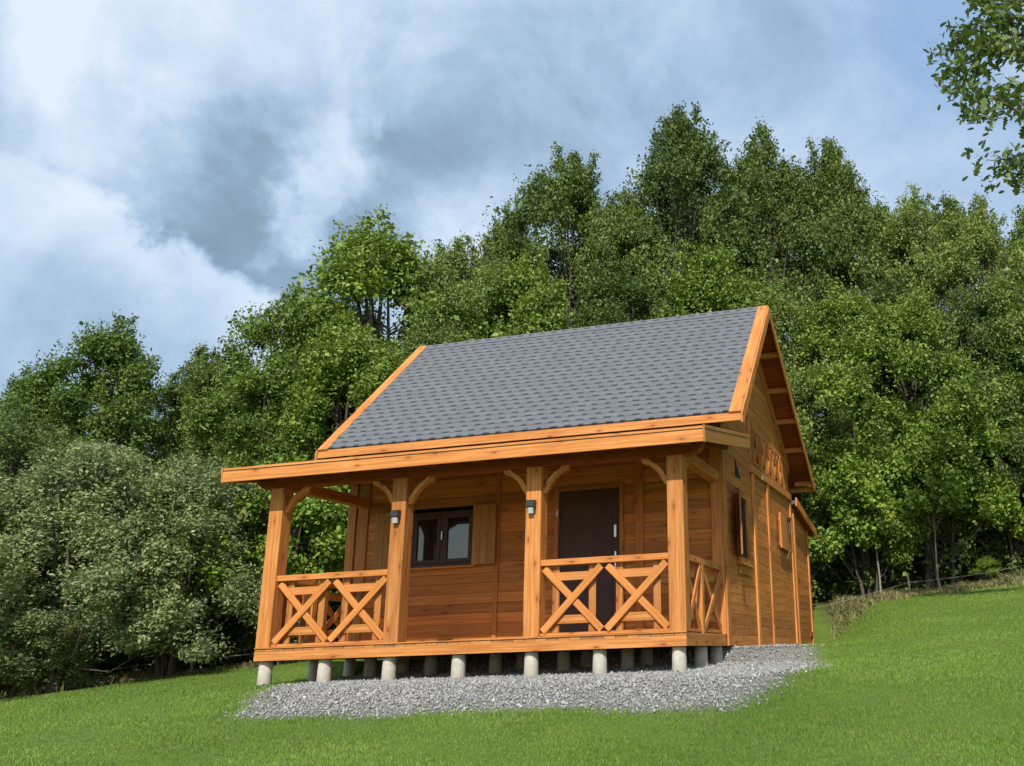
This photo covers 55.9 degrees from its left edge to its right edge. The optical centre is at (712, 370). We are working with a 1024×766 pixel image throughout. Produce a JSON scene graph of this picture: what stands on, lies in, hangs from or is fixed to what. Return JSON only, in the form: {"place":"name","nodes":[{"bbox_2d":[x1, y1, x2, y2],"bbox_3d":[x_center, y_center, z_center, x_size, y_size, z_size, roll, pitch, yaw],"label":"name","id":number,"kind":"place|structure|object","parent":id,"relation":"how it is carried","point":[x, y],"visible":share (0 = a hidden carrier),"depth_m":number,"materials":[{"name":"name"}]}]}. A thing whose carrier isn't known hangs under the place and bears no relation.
{"place":"outdoors","nodes":[
{"label":"outdoors","id":0,"kind":"place"},
{"bbox_2d":[0,408,1023,765],"bbox_3d":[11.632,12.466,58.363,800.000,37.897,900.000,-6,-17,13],"label":"ground","id":1,"kind":"structure","parent":0,"point":[820,614],"depth_m":8.30,"materials":[{"name":"green plant"}]},
{"bbox_2d":[0,400,83,570],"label":"ash tree","id":2,"kind":"object","parent":1,"relation":"on","point":[20,436],"visible":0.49,"depth_m":19.19,"materials":[{"name":"green plant"}]},
{"bbox_2d":[0,470,92,691],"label":"willow shrub","id":3,"kind":"object","parent":1,"relation":"on","point":[6,624],"visible":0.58,"depth_m":16.42,"materials":[{"name":"green plant"}]},
{"bbox_2d":[0,370,112,595],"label":"maple tree","id":4,"kind":"object","parent":1,"relation":"on","point":[12,394],"visible":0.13,"depth_m":22.00,"materials":[{"name":"green plant"}]},
{"bbox_2d":[0,572,119,698],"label":"willow shrub","id":5,"kind":"object","parent":1,"relation":"on","point":[17,673],"visible":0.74,"depth_m":16.51,"materials":[{"name":"green plant"}]},
{"bbox_2d":[0,436,197,678],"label":"willow shrub","id":6,"kind":"object","parent":1,"relation":"on","point":[89,641],"visible":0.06,"depth_m":18.02,"materials":[{"name":"green plant"}]},
{"bbox_2d":[6,309,203,606],"bbox_3d":[-14.994,3.180,23.360,4.480,9.412,4.951,3,-18,-17],"label":"maple tree","id":7,"kind":"object","parent":1,"relation":"on","point":[115,354],"visible":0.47,"depth_m":22.89,"materials":[{"name":"green plant"}]},
{"bbox_2d":[0,431,212,693],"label":"willow shrub","id":8,"kind":"object","parent":1,"relation":"on","point":[103,472],"visible":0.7,"depth_m":17.00,"materials":[{"name":"green plant"}]},
{"bbox_2d":[19,450,300,678],"bbox_3d":[-10.800,3.887,18.449,5.464,4.592,4.560,3,-17,-15],"label":"willow shrub","id":9,"kind":"object","parent":1,"relation":"on","point":[176,489],"visible":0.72,"depth_m":17.87,"materials":[{"name":"green plant"}]},
{"bbox_2d":[77,654,248,674],"bbox_3d":[-10.493,5.764,17.980,7.968,1.487,0.126,8,-20,-30],"label":"wire fence","id":10,"kind":"object","parent":1,"relation":"on","point":[166,661],"visible":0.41,"depth_m":17.99,"materials":[{"name":"grey metal"}]},
{"bbox_2d":[108,343,224,557],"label":"oak tree","id":11,"kind":"object","parent":1,"relation":"on","point":[193,382],"visible":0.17,"depth_m":25.59,"materials":[{"name":"green plant"}]},
{"bbox_2d":[126,406,224,664],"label":"oak tree","id":12,"kind":"object","parent":1,"relation":"on","point":[145,447],"visible":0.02,"depth_m":27.93,"materials":[{"name":"green plant"}]},
{"bbox_2d":[128,528,264,673],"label":"sapling","id":13,"kind":"object","parent":1,"relation":"on","point":[218,573],"visible":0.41,"depth_m":18.24,"materials":[{"name":"green plant"}]},
{"bbox_2d":[122,380,325,667],"bbox_3d":[-12.671,3.808,24.047,4.822,7.790,3.995,-5,-17,10],"label":"ash tree","id":14,"kind":"object","parent":1,"relation":"on","point":[194,449],"visible":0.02,"depth_m":23.28,"materials":[{"name":"green plant"}]},
{"bbox_2d":[172,353,349,664],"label":"maple tree","id":15,"kind":"object","parent":1,"relation":"on","point":[222,414],"visible":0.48,"depth_m":20.95,"materials":[{"name":"green plant"}]},
{"bbox_2d":[185,449,349,664],"bbox_3d":[-8.916,3.966,19.532,3.900,4.686,3.656,-10,-19,25],"label":"hazel bush","id":16,"kind":"object","parent":1,"relation":"on","point":[324,522],"visible":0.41,"depth_m":18.87,"materials":[{"name":"green plant"}]},
{"bbox_2d":[198,281,363,590],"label":"maple tree","id":17,"kind":"object","parent":1,"relation":"on","point":[259,330],"visible":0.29,"depth_m":23.01,"materials":[{"name":"green plant"}]},
{"bbox_2d":[213,405,356,613],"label":"oak tree","id":18,"kind":"object","parent":1,"relation":"on","point":[343,417],"depth_m":25.20,"materials":[{"name":"green plant"}]},
{"bbox_2d":[218,309,409,642],"bbox_3d":[-9.456,2.777,22.808,5.221,8.598,4.903,-3,-17,5],"label":"maple tree","id":19,"kind":"object","parent":1,"relation":"on","point":[384,361],"visible":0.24,"depth_m":21.91,"materials":[{"name":"green plant"}]},
{"bbox_2d":[224,204,502,561],"bbox_3d":[-8.229,1.204,24.472,7.818,12.482,7.073,-1,-17,-2],"label":"maple tree","id":20,"kind":"object","parent":1,"relation":"on","point":[361,266],"visible":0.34,"depth_m":24.92,"materials":[{"name":"green plant"}]},
{"bbox_2d":[349,300,480,409],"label":"ash tree","id":21,"kind":"object","parent":1,"relation":"on","point":[445,333],"visible":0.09,"depth_m":24.12,"materials":[{"name":"green plant"}]},
{"bbox_2d":[366,230,516,355],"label":"ash tree","id":22,"kind":"object","parent":1,"relation":"on","point":[473,289],"visible":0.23,"depth_m":26.39,"materials":[{"name":"green plant"}]},
{"bbox_2d":[463,205,551,337],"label":"oak tree","id":23,"kind":"object","parent":1,"relation":"on","point":[506,247],"visible":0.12,"depth_m":31.22,"materials":[{"name":"green plant"}]},
{"bbox_2d":[0,508,1023,692],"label":"undergrowth","id":24,"kind":"object","parent":1,"relation":"on","point":[823,583],"visible":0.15,"depth_m":23.07,"materials":[{"name":"green plant"}]},
{"bbox_2d":[1,568,1023,698],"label":"weeds","id":25,"kind":"object","parent":1,"relation":"on","point":[1016,578],"visible":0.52,"depth_m":20.76,"materials":[{"name":"green plant"}]},
{"bbox_2d":[221,305,816,685],"bbox_3d":[-2.004,2.272,16.663,6.731,5.972,11.072,-6,-17,13],"label":"wooden cabin","id":26,"kind":"object","parent":1,"relation":"on","point":[593,495],"visible":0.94,"depth_m":13.42,"materials":[{"name":"brown wood"}]},
{"bbox_2d":[410,509,476,570],"bbox_3d":[-3.996,2.508,13.808,1.140,0.845,0.120,-6,-17,13],"label":"window","id":27,"kind":"structure","parent":26,"relation":"in","point":[440,540],"depth_m":13.80,"materials":[{"name":"clear glass"}]},
{"bbox_2d":[553,483,624,637],"bbox_3d":[-1.746,2.687,13.175,1.050,2.140,0.115,-6,-17,13],"label":"door","id":28,"kind":"structure","parent":26,"relation":"in","point":[589,519],"depth_m":13.28,"materials":[{"name":"brown wood"}]},
{"bbox_2d":[735,489,753,575],"bbox_3d":[0.460,2.452,14.012,0.125,1.210,0.900,-6,-17,13],"label":"window","id":29,"kind":"structure","parent":26,"relation":"in","point":[744,563],"depth_m":14.11,"materials":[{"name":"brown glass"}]},
{"bbox_2d":[778,516,779,544],"bbox_3d":[1.339,3.056,17.538,0.036,0.520,0.860,-6,-17,13],"label":"window","id":30,"kind":"structure","parent":26,"relation":"in","point":[778,516],"depth_m":17.14,"materials":[{"name":"orange wood"}]},
{"bbox_2d":[463,245,579,339],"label":"maple tree","id":31,"kind":"object","parent":1,"relation":"on","point":[537,296],"visible":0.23,"depth_m":26.50,"materials":[{"name":"green plant"}]},
{"bbox_2d":[475,141,628,333],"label":"oak tree","id":32,"kind":"object","parent":1,"relation":"on","point":[567,201],"visible":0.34,"depth_m":30.63,"materials":[{"name":"green plant"}]},
{"bbox_2d":[558,259,579,322],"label":"oak tree","id":33,"kind":"object","parent":1,"relation":"on","point":[568,299],"depth_m":34.88,"materials":[{"name":"green plant"}]},
{"bbox_2d":[568,290,662,320],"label":"oak tree","id":34,"kind":"object","parent":1,"relation":"on","point":[627,312],"depth_m":31.33,"materials":[{"name":"green plant"}]},
{"bbox_2d":[558,255,685,329],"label":"oak tree","id":35,"kind":"object","parent":1,"relation":"on","point":[607,291],"visible":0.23,"depth_m":26.91,"materials":[{"name":"green plant"}]},
{"bbox_2d":[572,182,705,322],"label":"oak tree","id":36,"kind":"object","parent":1,"relation":"on","point":[613,233],"visible":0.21,"depth_m":29.39,"materials":[{"name":"green plant"}]},
{"bbox_2d":[609,100,778,318],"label":"oak tree","id":37,"kind":"object","parent":1,"relation":"on","point":[690,162],"visible":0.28,"depth_m":32.20,"materials":[{"name":"green plant"}]},
{"bbox_2d":[637,192,789,349],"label":"oak tree","id":38,"kind":"object","parent":1,"relation":"on","point":[749,264],"visible":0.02,"depth_m":35.01,"materials":[{"name":"green plant"}]},
{"bbox_2d":[644,235,795,498],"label":"maple tree","id":39,"kind":"object","parent":1,"relation":"on","point":[692,289],"visible":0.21,"depth_m":27.17,"materials":[{"name":"green plant"}]},
{"bbox_2d":[691,116,859,509],"bbox_3d":[2.319,-0.783,31.662,6.799,17.464,8.104,3,-18,-17],"label":"oak tree","id":40,"kind":"object","parent":1,"relation":"on","point":[814,240],"visible":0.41,"depth_m":30.82,"materials":[{"name":"green plant"}]},
{"bbox_2d":[717,272,878,530],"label":"ash tree","id":41,"kind":"object","parent":1,"relation":"on","point":[787,313],"visible":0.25,"depth_m":25.57,"materials":[{"name":"green plant"}]},
{"bbox_2d":[750,188,854,440],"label":"oak tree","id":42,"kind":"object","parent":1,"relation":"on","point":[794,263],"depth_m":36.42,"materials":[{"name":"green plant"}]},
{"bbox_2d":[765,136,909,576],"bbox_3d":[4.113,-0.838,30.909,5.983,16.140,6.720,-5,-17,10],"label":"oak tree","id":43,"kind":"object","parent":1,"relation":"on","point":[835,180],"visible":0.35,"depth_m":31.66,"materials":[{"name":"green plant"}]},
{"bbox_2d":[788,275,930,596],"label":"maple tree","id":44,"kind":"object","parent":1,"relation":"on","point":[839,313],"visible":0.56,"depth_m":23.98,"materials":[{"name":"green plant"}]},
{"bbox_2d":[787,184,944,544],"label":"oak tree","id":45,"kind":"object","parent":1,"relation":"on","point":[844,270],"visible":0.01,"depth_m":34.52,"materials":[{"name":"green plant"}]},
{"bbox_2d":[806,435,933,597],"bbox_3d":[3.960,3.685,23.036,3.602,4.264,3.654,3,-18,-17],"label":"hazel bush","id":46,"kind":"object","parent":1,"relation":"on","point":[823,547],"visible":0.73,"depth_m":22.24,"materials":[{"name":"green plant"}]},
{"bbox_2d":[827,457,938,593],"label":"sapling","id":47,"kind":"object","parent":1,"relation":"on","point":[870,492],"visible":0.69,"depth_m":21.75,"materials":[{"name":"green plant"}]},
{"bbox_2d":[799,273,994,580],"bbox_3d":[5.616,1.529,27.200,5.913,9.542,5.266,-5,-17,10],"label":"oak tree","id":48,"kind":"object","parent":1,"relation":"on","point":[879,294],"visible":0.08,"depth_m":27.83,"materials":[{"name":"green plant"}]},
{"bbox_2d":[819,181,1010,573],"bbox_3d":[6.751,0.025,29.402,7.063,13.210,6.446,-8,-18,18],"label":"ash tree","id":49,"kind":"object","parent":1,"relation":"on","point":[909,231],"visible":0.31,"depth_m":29.86,"materials":[{"name":"green plant"}]},
{"bbox_2d":[814,565,1023,607],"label":"wire fence","id":50,"kind":"object","parent":1,"relation":"on","point":[917,581],"visible":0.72,"depth_m":21.44,"materials":[{"name":"grey metal"}]},
{"bbox_2d":[879,427,977,587],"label":"sapling","id":51,"kind":"object","parent":1,"relation":"on","point":[964,486],"visible":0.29,"depth_m":22.27,"materials":[{"name":"green plant"}]},
{"bbox_2d":[837,282,1023,588],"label":"maple tree","id":52,"kind":"object","parent":1,"relation":"on","point":[913,359],"visible":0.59,"depth_m":23.25,"materials":[{"name":"green plant"}]},
{"bbox_2d":[865,396,1023,586],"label":"hazel bush","id":53,"kind":"object","parent":1,"relation":"on","point":[989,510],"visible":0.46,"depth_m":22.55,"materials":[{"name":"green plant"}]},
{"bbox_2d":[905,190,1008,533],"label":"oak tree","id":54,"kind":"object","parent":1,"relation":"on","point":[945,209],"visible":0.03,"depth_m":33.69,"materials":[{"name":"green plant"}]},
{"bbox_2d":[894,286,1023,576],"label":"ash tree","id":55,"kind":"object","parent":1,"relation":"on","point":[969,316],"visible":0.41,"depth_m":24.42,"materials":[{"name":"green plant"}]},
{"bbox_2d":[895,191,1023,564],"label":"ash tree","id":56,"kind":"object","parent":1,"relation":"on","point":[980,236],"visible":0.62,"depth_m":26.36,"materials":[{"name":"green plant"}]},
{"bbox_2d":[923,0,1023,212],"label":"oak tree","id":57,"kind":"object","parent":1,"relation":"on","point":[979,47],"visible":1,"depth_m":15.10,"materials":[{"name":"green plant"}]},
{"bbox_2d":[969,555,1002,579],"bbox_3d":[6.494,4.693,22.030,0.780,0.692,0.731,14,-23,-42],"label":"shrub","id":58,"kind":"object","parent":1,"relation":"on","point":[985,561],"visible":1,"depth_m":21.99,"materials":[{"name":"green plant"}]},
{"bbox_2d":[956,413,1023,569],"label":"hazel bush","id":59,"kind":"object","parent":1,"relation":"on","point":[983,434],"visible":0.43,"depth_m":22.83,"materials":[{"name":"green plant"}]},
{"bbox_2d":[963,205,1023,391],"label":"maple tree","id":60,"kind":"object","parent":1,"relation":"on","point":[1019,223],"visible":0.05,"depth_m":28.13,"materials":[{"name":"green plant"}]},
{"bbox_2d":[966,262,1023,505],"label":"maple tree","id":61,"kind":"object","parent":1,"relation":"on","point":[1005,355],"visible":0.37,"depth_m":24.54,"materials":[{"name":"green plant"}]},
{"bbox_2d":[1003,226,1020,462],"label":"oak tree","id":62,"kind":"object","parent":1,"relation":"on","point":[1010,245],"visible":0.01,"depth_m":32.56,"materials":[{"name":"green plant"}]},
{"bbox_2d":[0,0,1023,464],"label":"sky","id":63,"kind":"structure","parent":0,"point":[174,165],"materials":[{"name":"blue"}]},
{"bbox_2d":[219,643,833,719],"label":"gravel","id":64,"kind":"structure","parent":0,"point":[577,676],"depth_m":9.82,"materials":[{"name":"grey gravel"}]}
]}

